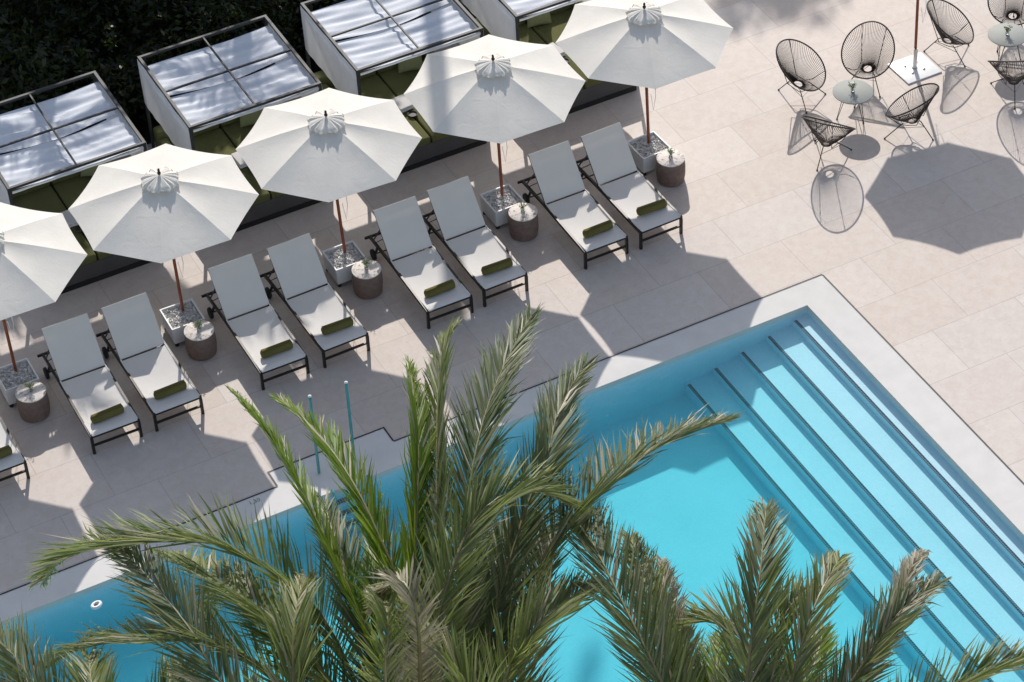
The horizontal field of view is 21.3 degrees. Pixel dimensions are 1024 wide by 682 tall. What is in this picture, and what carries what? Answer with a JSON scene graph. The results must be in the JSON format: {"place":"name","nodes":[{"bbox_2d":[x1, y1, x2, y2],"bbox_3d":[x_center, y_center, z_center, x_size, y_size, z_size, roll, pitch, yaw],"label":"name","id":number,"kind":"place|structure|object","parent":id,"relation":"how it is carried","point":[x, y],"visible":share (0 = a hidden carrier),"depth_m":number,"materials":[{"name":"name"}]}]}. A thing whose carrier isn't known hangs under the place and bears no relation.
{"place":"outdoors","nodes":[
{"label":"outdoors","id":0,"kind":"place"},
{"bbox_2d":[0,0,502,154],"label":"planting bed","id":1,"kind":"object","parent":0,"point":[141,126],"depth_m":48.69,"materials":[{"name":"green plant"}]},
{"bbox_2d":[0,87,20,154],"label":"shrub","id":2,"kind":"object","parent":1,"relation":"on","point":[13,90],"visible":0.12,"depth_m":47.36,"materials":[{"name":"green plant"}]},
{"bbox_2d":[0,5,31,75],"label":"shrub","id":3,"kind":"object","parent":1,"relation":"on","point":[11,19],"visible":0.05,"depth_m":48.83,"materials":[{"name":"green plant"}]},
{"bbox_2d":[0,7,44,109],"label":"shrub","id":4,"kind":"object","parent":1,"relation":"on","point":[10,32],"visible":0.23,"depth_m":47.49,"materials":[{"name":"green plant"}]},
{"bbox_2d":[1,7,105,100],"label":"shrub","id":5,"kind":"object","parent":1,"relation":"on","point":[50,26],"visible":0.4,"depth_m":48.09,"materials":[{"name":"green plant"}]},
{"bbox_2d":[0,35,108,153],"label":"shrub","id":6,"kind":"object","parent":1,"relation":"on","point":[40,54],"visible":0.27,"depth_m":46.78,"materials":[{"name":"green plant"}]},
{"bbox_2d":[57,52,144,132],"bbox_3d":[-7.219,-4.293,47.954,1.664,1.451,1.812,-31,49,-27],"label":"shrub","id":7,"kind":"object","parent":1,"relation":"on","point":[123,97],"visible":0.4,"depth_m":47.62,"materials":[{"name":"green plant"}]},
{"bbox_2d":[67,14,144,91],"bbox_3d":[-7.276,-4.920,48.770,1.793,1.635,1.476,-21,45,-19],"label":"shrub","id":8,"kind":"object","parent":1,"relation":"on","point":[108,44],"visible":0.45,"depth_m":48.53,"materials":[{"name":"green plant"}]},
{"bbox_2d":[84,0,160,52],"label":"shrub","id":9,"kind":"object","parent":1,"relation":"on","point":[107,9],"visible":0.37,"depth_m":49.34,"materials":[{"name":"green plant"}]},
{"bbox_2d":[113,28,208,120],"bbox_3d":[-6.122,-4.650,48.327,1.921,1.762,1.581,18,46,21],"label":"shrub","id":10,"kind":"object","parent":1,"relation":"on","point":[147,48],"visible":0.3,"depth_m":47.91,"materials":[{"name":"green plant"}]},
{"bbox_2d":[104,0,228,90],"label":"shrub","id":11,"kind":"object","parent":1,"relation":"on","point":[146,21],"visible":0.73,"depth_m":48.63,"materials":[{"name":"green plant"}]},
{"bbox_2d":[184,0,274,85],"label":"shrub","id":12,"kind":"object","parent":1,"relation":"on","point":[222,37],"visible":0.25,"depth_m":48.17,"materials":[{"name":"green plant"}]},
{"bbox_2d":[195,0,277,38],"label":"shrub","id":13,"kind":"object","parent":1,"relation":"on","point":[237,2],"visible":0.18,"depth_m":49.02,"materials":[{"name":"green plant"}]},
{"bbox_2d":[225,0,313,73],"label":"shrub","id":14,"kind":"object","parent":1,"relation":"on","point":[285,24],"visible":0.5,"depth_m":48.65,"materials":[{"name":"green plant"}]},
{"bbox_2d":[256,0,321,44],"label":"shrub","id":15,"kind":"object","parent":1,"relation":"on","point":[298,3],"visible":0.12,"depth_m":49.52,"materials":[{"name":"green plant"}]},
{"bbox_2d":[294,0,369,52],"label":"shrub","id":16,"kind":"object","parent":1,"relation":"on","point":[322,4],"visible":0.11,"depth_m":49.06,"materials":[{"name":"green plant"}]},
{"bbox_2d":[364,11,430,34],"bbox_3d":[-2.100,-6.372,49.557,2.334,2.403,2.339,-18,44,-16],"label":"shrub","id":17,"kind":"object","parent":1,"relation":"on","point":[408,21],"visible":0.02,"depth_m":49.53,"materials":[{"name":"green plant"}]},
{"bbox_2d":[0,0,1023,593],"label":"terrace","id":18,"kind":"structure","parent":0,"point":[906,238],"depth_m":45.04,"materials":[{"name":"stone"}]},
{"bbox_2d":[0,416,29,481],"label":"sun lounger","id":19,"kind":"object","parent":18,"relation":"on","point":[15,458],"visible":1,"depth_m":41.80,"materials":[{"name":"white fabric"}]},
{"bbox_2d":[0,445,11,457],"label":"rolled towel","id":20,"kind":"object","parent":19,"relation":"on","point":[5,451],"visible":1,"depth_m":41.73,"materials":[{"name":"green fabric"}]},
{"bbox_2d":[0,358,39,407],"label":"planter","id":21,"kind":"object","parent":18,"relation":"on","point":[11,380],"visible":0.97,"depth_m":43.13,"materials":[{"name":"white paint"}]},
{"bbox_2d":[0,202,86,371],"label":"parasol","id":22,"kind":"object","parent":21,"relation":"in","point":[43,254],"visible":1,"depth_m":41.66,"materials":[{"name":"white fabric"}]},
{"bbox_2d":[15,381,49,422],"bbox_3d":[-7.529,0.968,42.856,0.504,0.474,0.504,-21,45,-19],"label":"side table","id":23,"kind":"object","parent":18,"relation":"on","point":[33,406],"visible":1,"depth_m":42.69,"materials":[{"name":"brown wood"}]},
{"bbox_2d":[24,381,33,391],"bbox_3d":[-7.550,0.696,42.649,0.161,0.209,0.169,-21,45,-19],"label":"vase","id":24,"kind":"object","parent":23,"relation":"on","point":[30,388],"visible":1,"depth_m":42.65,"materials":[{"name":"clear glass"}]},
{"bbox_2d":[0,71,151,293],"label":"cabana","id":25,"kind":"object","parent":18,"relation":"on","point":[44,176],"visible":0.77,"depth_m":44.97,"materials":[{"name":"white fabric"}]},
{"bbox_2d":[60,210,78,227],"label":"folded towel","id":26,"kind":"object","parent":25,"relation":"on","point":[71,221],"visible":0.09,"depth_m":45.52,"materials":[{"name":"grey fabric"}]},
{"bbox_2d":[75,226,82,231],"bbox_3d":[-7.184,-1.859,45.431,0.176,0.030,0.176,-21,45,-19],"label":"tray","id":27,"kind":"object","parent":25,"relation":"on","point":[78,229],"visible":0.64,"depth_m":45.44,"materials":[{"name":"black rubber"}]},
{"bbox_2d":[81,159,106,176],"bbox_3d":[-7.115,-3.007,46.398,0.460,0.460,0.150,1,25,-4],"label":"pillow","id":28,"kind":"object","parent":25,"relation":"on","point":[90,171],"visible":0.22,"depth_m":46.38,"materials":[{"name":"green fabric"}]},
{"bbox_2d":[37,313,142,454],"bbox_3d":[-6.655,0.578,42.806,0.960,1.050,2.264,-20,45,-18],"label":"sun lounger","id":29,"kind":"object","parent":18,"relation":"on","point":[73,347],"visible":1,"depth_m":42.97,"materials":[{"name":"white fabric"}]},
{"bbox_2d":[90,403,123,423],"bbox_3d":[-6.283,1.128,42.323,0.542,0.147,0.157,-23,46,-20],"label":"rolled towel","id":30,"kind":"object","parent":29,"relation":"on","point":[110,412],"visible":1,"depth_m":42.27,"materials":[{"name":"green fabric"}]},
{"bbox_2d":[96,292,204,431],"bbox_3d":[-5.747,0.240,43.127,0.960,1.050,2.264,-21,45,-19],"label":"sun lounger","id":31,"kind":"object","parent":18,"relation":"on","point":[133,326],"visible":1,"depth_m":43.29,"materials":[{"name":"white fabric"}]},
{"bbox_2d":[153,380,186,399],"bbox_3d":[-5.351,0.764,42.671,0.542,0.147,0.157,-22,45,-20],"label":"rolled towel","id":32,"kind":"object","parent":31,"relation":"on","point":[173,388],"visible":1,"depth_m":42.62,"materials":[{"name":"green fabric"}]},
{"bbox_2d":[159,298,204,346],"bbox_3d":[-5.321,-0.287,44.171,0.570,0.400,0.570,-20,45,-18],"label":"planter","id":33,"kind":"object","parent":18,"relation":"on","point":[176,320],"visible":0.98,"depth_m":44.05,"materials":[{"name":"white paint"}]},
{"bbox_2d":[68,144,258,310],"bbox_3d":[-5.443,-1.635,43.325,2.793,2.826,2.793,-21,45,-19],"label":"parasol","id":34,"kind":"object","parent":33,"relation":"in","point":[163,203],"visible":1,"depth_m":42.45,"materials":[{"name":"white fabric"}]},
{"bbox_2d":[184,320,216,360],"bbox_3d":[-4.999,0.001,43.777,0.504,0.474,0.504,23,48,26],"label":"side table","id":35,"kind":"object","parent":18,"relation":"on","point":[201,345],"visible":1,"depth_m":43.61,"materials":[{"name":"brown wood"}]},
{"bbox_2d":[193,320,201,329],"bbox_3d":[-5.021,-0.264,43.562,0.169,0.209,0.162,-10,42,-8],"label":"vase","id":36,"kind":"object","parent":35,"relation":"on","point":[198,326],"visible":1,"depth_m":43.56,"materials":[{"name":"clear glass"}]},
{"bbox_2d":[137,14,322,231],"bbox_3d":[-4.667,-3.637,46.404,2.422,2.330,2.440,-21,45,-19],"label":"cabana","id":37,"kind":"object","parent":18,"relation":"on","point":[206,120],"visible":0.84,"depth_m":45.93,"materials":[{"name":"white fabric"}]},
{"bbox_2d":[231,152,246,168],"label":"folded towel","id":38,"kind":"object","parent":37,"relation":"on","point":[239,160],"visible":0.32,"depth_m":46.54,"materials":[{"name":"white fabric"}]},
{"bbox_2d":[240,109,262,126],"bbox_3d":[-4.519,-3.962,47.301,0.460,0.460,0.150,-11,23,-8],"label":"pillow","id":39,"kind":"object","parent":37,"relation":"on","point":[249,119],"visible":0.38,"depth_m":47.27,"materials":[{"name":"green fabric"}]},
{"bbox_2d":[201,254,309,390],"bbox_3d":[-4.130,-0.397,43.736,0.960,1.050,2.264,-21,45,-19],"label":"sun lounger","id":40,"kind":"object","parent":18,"relation":"on","point":[238,287],"visible":1,"depth_m":43.90,"materials":[{"name":"white fabric"}]},
{"bbox_2d":[260,339,292,357],"bbox_3d":[-3.737,0.125,43.284,0.542,0.147,0.157,-21,45,-19],"label":"rolled towel","id":41,"kind":"object","parent":40,"relation":"on","point":[280,347],"visible":1,"depth_m":43.23,"materials":[{"name":"green fabric"}]},
{"bbox_2d":[259,233,369,367],"bbox_3d":[-3.200,-0.743,44.064,0.960,1.050,2.264,-22,45,-20],"label":"sun lounger","id":42,"kind":"object","parent":18,"relation":"on","point":[297,267],"visible":0.97,"depth_m":44.22,"materials":[{"name":"white fabric"}]},
{"bbox_2d":[321,316,353,334],"bbox_3d":[-2.796,-0.243,43.635,0.542,0.147,0.157,-20,45,-18],"label":"rolled towel","id":43,"kind":"object","parent":42,"relation":"on","point":[337,325],"visible":1,"depth_m":43.58,"materials":[{"name":"green fabric"}]},
{"bbox_2d":[322,240,366,286],"bbox_3d":[-2.756,-1.268,45.105,0.570,0.400,0.570,-21,45,-19],"label":"planter","id":44,"kind":"object","parent":18,"relation":"on","point":[339,263],"visible":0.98,"depth_m":44.97,"materials":[{"name":"white paint"}]},
{"bbox_2d":[236,88,421,252],"bbox_3d":[-2.910,-2.618,44.264,2.819,2.826,2.819,-21,45,-19],"label":"parasol","id":45,"kind":"object","parent":44,"relation":"in","point":[328,145],"visible":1,"depth_m":43.38,"materials":[{"name":"white fabric"}]},
{"bbox_2d":[351,259,382,298],"bbox_3d":[-2.373,-1.003,44.734,0.504,0.474,0.504,2,42,5],"label":"side table","id":46,"kind":"object","parent":18,"relation":"on","point":[367,283],"visible":1,"depth_m":44.57,"materials":[{"name":"brown wood"}]},
{"bbox_2d":[361,258,369,268],"bbox_3d":[-2.384,-1.266,44.516,0.162,0.209,0.169,1,42,4],"label":"vase","id":47,"kind":"object","parent":46,"relation":"on","point":[366,265],"visible":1,"depth_m":44.52,"materials":[{"name":"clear glass"}]},
{"bbox_2d":[300,0,486,173],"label":"cabana","id":48,"kind":"object","parent":18,"relation":"on","point":[367,66],"visible":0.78,"depth_m":46.78,"materials":[{"name":"white fabric"}]},
{"bbox_2d":[391,94,413,112],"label":"folded towel","id":49,"kind":"object","parent":48,"relation":"on","point":[403,103],"visible":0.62,"depth_m":47.54,"materials":[{"name":"white fabric"}]},
{"bbox_2d":[398,55,422,72],"bbox_3d":[-1.813,-4.996,48.287,0.460,0.460,0.150,-11,23,-8],"label":"pillow","id":50,"kind":"object","parent":48,"relation":"on","point":[415,63],"visible":0.48,"depth_m":48.27,"materials":[{"name":"green fabric"}]},
{"bbox_2d":[408,110,417,116],"bbox_3d":[-1.728,-3.945,47.418,0.176,0.030,0.176,-21,45,-19],"label":"tray","id":51,"kind":"object","parent":48,"relation":"on","point":[412,113],"visible":1,"depth_m":47.43,"materials":[{"name":"white ceramic"}]},
{"bbox_2d":[364,196,473,328],"bbox_3d":[-1.525,-1.375,44.665,0.960,1.050,2.264,-20,45,-18],"label":"sun lounger","id":52,"kind":"object","parent":18,"relation":"on","point":[403,231],"visible":1,"depth_m":44.83,"materials":[{"name":"white fabric"}]},
{"bbox_2d":[424,279,455,297],"bbox_3d":[-1.173,-0.848,44.209,0.542,0.147,0.157,-22,45,-20],"label":"rolled towel","id":53,"kind":"object","parent":52,"relation":"on","point":[448,285],"visible":1,"depth_m":44.15,"materials":[{"name":"green fabric"}]},
{"bbox_2d":[0,310,931,681],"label":"pool basin","id":54,"kind":"object","parent":18,"relation":"in","point":[680,504],"visible":0.4,"depth_m":41.75,"materials":[{"name":"tile"}]},
{"bbox_2d":[308,381,373,528],"bbox_3d":[-2.557,1.847,41.431,0.656,2.578,0.688,-21,45,-19],"label":"pool ladder","id":55,"kind":"object","parent":54,"relation":"on","point":[346,511],"visible":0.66,"depth_m":41.48,"materials":[{"name":"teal metal"}]},
{"bbox_2d":[0,275,1023,621],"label":"pool coping","id":56,"kind":"object","parent":54,"relation":"on","point":[946,427],"visible":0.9,"depth_m":42.22,"materials":[{"name":"stone"}]},
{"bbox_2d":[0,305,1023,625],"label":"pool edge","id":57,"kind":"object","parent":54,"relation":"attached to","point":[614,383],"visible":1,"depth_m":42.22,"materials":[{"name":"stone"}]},
{"bbox_2d":[685,310,1023,681],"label":"pool steps","id":58,"kind":"structure","parent":54,"relation":"on","point":[830,443],"depth_m":41.73,"materials":[{"name":"tile"}]},
{"bbox_2d":[422,176,528,306],"bbox_3d":[-0.643,-1.730,45.006,0.960,1.050,2.264,-21,45,-19],"label":"sun lounger","id":59,"kind":"object","parent":18,"relation":"on","point":[456,211],"visible":0.83,"depth_m":45.16,"materials":[{"name":"white fabric"}]},
{"bbox_2d":[481,257,512,274],"bbox_3d":[-0.245,-1.218,44.564,0.542,0.147,0.157,-20,45,-18],"label":"rolled towel","id":60,"kind":"object","parent":59,"relation":"on","point":[497,266],"visible":1,"depth_m":44.51,"materials":[{"name":"green fabric"}]},
{"bbox_2d":[479,183,523,228],"bbox_3d":[-0.157,-2.262,46.052,0.570,0.400,0.570,-22,45,-20],"label":"planter","id":61,"kind":"object","parent":18,"relation":"on","point":[495,206],"visible":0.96,"depth_m":45.93,"materials":[{"name":"white paint"}]},
{"bbox_2d":[403,34,584,195],"bbox_3d":[-0.256,-3.603,45.197,2.796,2.826,2.796,-21,45,-19],"label":"parasol","id":62,"kind":"object","parent":61,"relation":"in","point":[494,89],"visible":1,"depth_m":44.30,"materials":[{"name":"white fabric"}]},
{"bbox_2d":[0,274,1023,594],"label":"drain channel","id":63,"kind":"object","parent":18,"relation":"on","point":[600,360],"visible":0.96,"depth_m":42.54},
{"bbox_2d":[508,203,538,241],"bbox_3d":[0.191,-1.984,45.668,0.504,0.474,0.504,-18,44,-16],"label":"side table","id":64,"kind":"object","parent":18,"relation":"on","point":[523,226],"visible":1,"depth_m":45.50,"materials":[{"name":"brown wood"}]},
{"bbox_2d":[518,200,526,211],"bbox_3d":[0.186,-2.253,45.457,0.169,0.209,0.162,11,44,15],"label":"vase","id":65,"kind":"object","parent":64,"relation":"on","point":[522,208],"visible":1,"depth_m":45.46,"materials":[{"name":"clear glass"}]},
{"bbox_2d":[459,0,636,113],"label":"cabana","id":66,"kind":"object","parent":18,"relation":"on","point":[507,19],"visible":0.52,"depth_m":48.12,"materials":[{"name":"white fabric"}]},
{"bbox_2d":[527,12,551,27],"bbox_3d":[0.472,-5.908,49.161,0.460,0.460,0.150,-13,23,-11],"label":"pillow","id":67,"kind":"object","parent":66,"relation":"on","point":[543,18],"visible":0.34,"depth_m":49.15,"materials":[{"name":"green fabric"}]},
{"bbox_2d":[517,141,628,269],"bbox_3d":[1.030,-2.361,45.606,0.960,1.050,2.264,-21,45,-19],"label":"sun lounger","id":68,"kind":"object","parent":18,"relation":"on","point":[556,175],"visible":0.98,"depth_m":45.77,"materials":[{"name":"white fabric"}]},
{"bbox_2d":[582,220,612,237],"bbox_3d":[1.422,-1.856,45.171,0.542,0.147,0.157,-21,45,-19],"label":"rolled towel","id":69,"kind":"object","parent":68,"relation":"on","point":[597,229],"visible":1,"depth_m":45.12,"materials":[{"name":"green fabric"}]},
{"bbox_2d":[576,122,682,249],"bbox_3d":[1.934,-2.697,45.925,0.960,1.050,2.264,-22,45,-20],"label":"sun lounger","id":70,"kind":"object","parent":18,"relation":"on","point":[609,157],"visible":0.84,"depth_m":46.08,"materials":[{"name":"white fabric"}]},
{"bbox_2d":[636,198,666,215],"bbox_3d":[2.332,-2.234,45.536,0.542,0.147,0.157,-20,45,-18],"label":"rolled towel","id":71,"kind":"object","parent":70,"relation":"on","point":[652,207],"visible":1,"depth_m":45.48,"materials":[{"name":"green fabric"}]},
{"bbox_2d":[627,131,670,175],"bbox_3d":[2.355,-3.222,46.967,0.570,0.400,0.570,-23,46,-20],"label":"planter","id":72,"kind":"object","parent":18,"relation":"on","point":[644,153],"visible":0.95,"depth_m":46.82,"materials":[{"name":"white paint"}]},
{"bbox_2d":[556,0,732,142],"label":"parasol","id":73,"kind":"object","parent":72,"relation":"in","point":[653,44],"visible":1,"depth_m":45.17,"materials":[{"name":"white fabric"}]},
{"bbox_2d":[656,149,684,186],"bbox_3d":[2.711,-2.947,46.586,0.504,0.474,0.504,26,49,28],"label":"side table","id":74,"kind":"object","parent":18,"relation":"on","point":[670,172],"visible":1,"depth_m":46.42,"materials":[{"name":"brown wood"}]},
{"bbox_2d":[667,145,674,157],"bbox_3d":[2.699,-3.222,46.381,0.162,0.209,0.169,23,48,26],"label":"vase","id":75,"kind":"object","parent":74,"relation":"on","point":[670,151],"visible":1,"depth_m":46.37,"materials":[{"name":"clear glass"}]},
{"bbox_2d":[776,39,825,113],"bbox_3d":[5.069,-4.700,47.962,0.883,1.045,0.951,23,48,26],"label":"wire chair","id":76,"kind":"object","parent":18,"relation":"on","point":[791,78],"visible":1,"depth_m":48.05,"materials":[{"name":"black metal"}]},
{"bbox_2d":[801,115,855,170],"bbox_3d":[5.399,-3.571,46.690,0.951,1.045,0.883,17,46,21],"label":"wire chair","id":77,"kind":"object","parent":18,"relation":"on","point":[823,141],"visible":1,"depth_m":46.62,"materials":[{"name":"black metal"}]},
{"bbox_2d":[833,79,872,123],"bbox_3d":[5.949,-4.140,47.655,0.708,0.555,0.708,-35,51,-30],"label":"round table","id":78,"kind":"object","parent":18,"relation":"on","point":[860,94],"visible":1,"depth_m":47.46,"materials":[{"name":"metal"}]},
{"bbox_2d":[848,81,855,91],"bbox_3d":[5.917,-4.439,47.417,0.161,0.209,0.169,-21,45,-19],"label":"vase","id":79,"kind":"object","parent":78,"relation":"on","point":[852,85],"visible":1,"depth_m":47.41,"materials":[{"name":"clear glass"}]},
{"bbox_2d":[841,21,894,96],"bbox_3d":[6.294,-4.987,48.207,0.951,1.045,0.883,12,44,16],"label":"wire chair","id":80,"kind":"object","parent":18,"relation":"on","point":[871,63],"visible":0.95,"depth_m":48.23,"materials":[{"name":"black metal"}]},
{"bbox_2d":[884,83,939,140],"bbox_3d":[6.906,-3.996,47.072,0.883,1.045,0.951,19,46,22],"label":"wire chair","id":81,"kind":"object","parent":18,"relation":"on","point":[915,115],"visible":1,"depth_m":47.16,"materials":[{"name":"black metal"}]},
{"bbox_2d":[887,0,941,83],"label":"parasol","id":82,"kind":"object","parent":18,"relation":"on","point":[916,66],"visible":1,"depth_m":48.71,"materials":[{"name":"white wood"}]},
{"bbox_2d":[923,0,973,66],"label":"wire chair","id":83,"kind":"object","parent":18,"relation":"on","point":[944,35],"visible":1,"depth_m":48.85,"materials":[{"name":"black metal"}]},
{"bbox_2d":[987,0,1023,26],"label":"wire chair","id":84,"kind":"object","parent":18,"relation":"on","point":[1008,11],"visible":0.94,"depth_m":49.33,"materials":[{"name":"black metal"}]},
{"bbox_2d":[988,23,1023,67],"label":"round table","id":85,"kind":"object","parent":18,"relation":"on","point":[999,37],"visible":0.96,"depth_m":48.52,"materials":[{"name":"metal"}]},
{"bbox_2d":[1004,23,1011,34],"bbox_3d":[8.810,-5.541,48.465,0.162,0.209,0.169,21,47,25],"label":"vase","id":86,"kind":"object","parent":85,"relation":"on","point":[1007,28],"visible":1,"depth_m":48.47,"materials":[{"name":"clear glass"}]},
{"bbox_2d":[988,60,1023,108],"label":"wire chair","id":87,"kind":"object","parent":18,"relation":"on","point":[1006,77],"visible":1,"depth_m":47.74,"materials":[{"name":"black metal"}]},
{"bbox_2d":[548,42,565,56],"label":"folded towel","id":88,"kind":"object","parent":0,"point":[560,51],"visible":0.38,"depth_m":48.53,"materials":[{"name":"white fabric"}]},
{"label":"palm bed","id":89,"kind":"structure","parent":0,"visible":0},
{"bbox_2d":[0,602,211,681],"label":"palm tree","id":90,"kind":"object","parent":89,"relation":"on","point":[98,672],"visible":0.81,"depth_m":26.48,"materials":[{"name":"green plant"}]},
{"bbox_2d":[22,302,745,681],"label":"palm tree","id":91,"kind":"object","parent":89,"relation":"on","point":[434,626],"visible":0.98,"depth_m":26.65,"materials":[{"name":"green plant"}]},
{"bbox_2d":[538,494,1023,681],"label":"palm tree","id":92,"kind":"object","parent":89,"relation":"on","point":[667,622],"visible":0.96,"depth_m":26.05,"materials":[{"name":"green plant"}]},
{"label":"water","id":93,"kind":"structure","parent":0,"visible":0},
{"bbox_2d":[91,600,101,609],"bbox_3d":[-6.092,3.872,39.973,0.188,0.053,0.148,-35,51,-30],"label":"pool float","id":94,"kind":"object","parent":93,"relation":"on","point":[96,605],"visible":1,"depth_m":39.95,"materials":[{"name":"plastic"}]}
]}

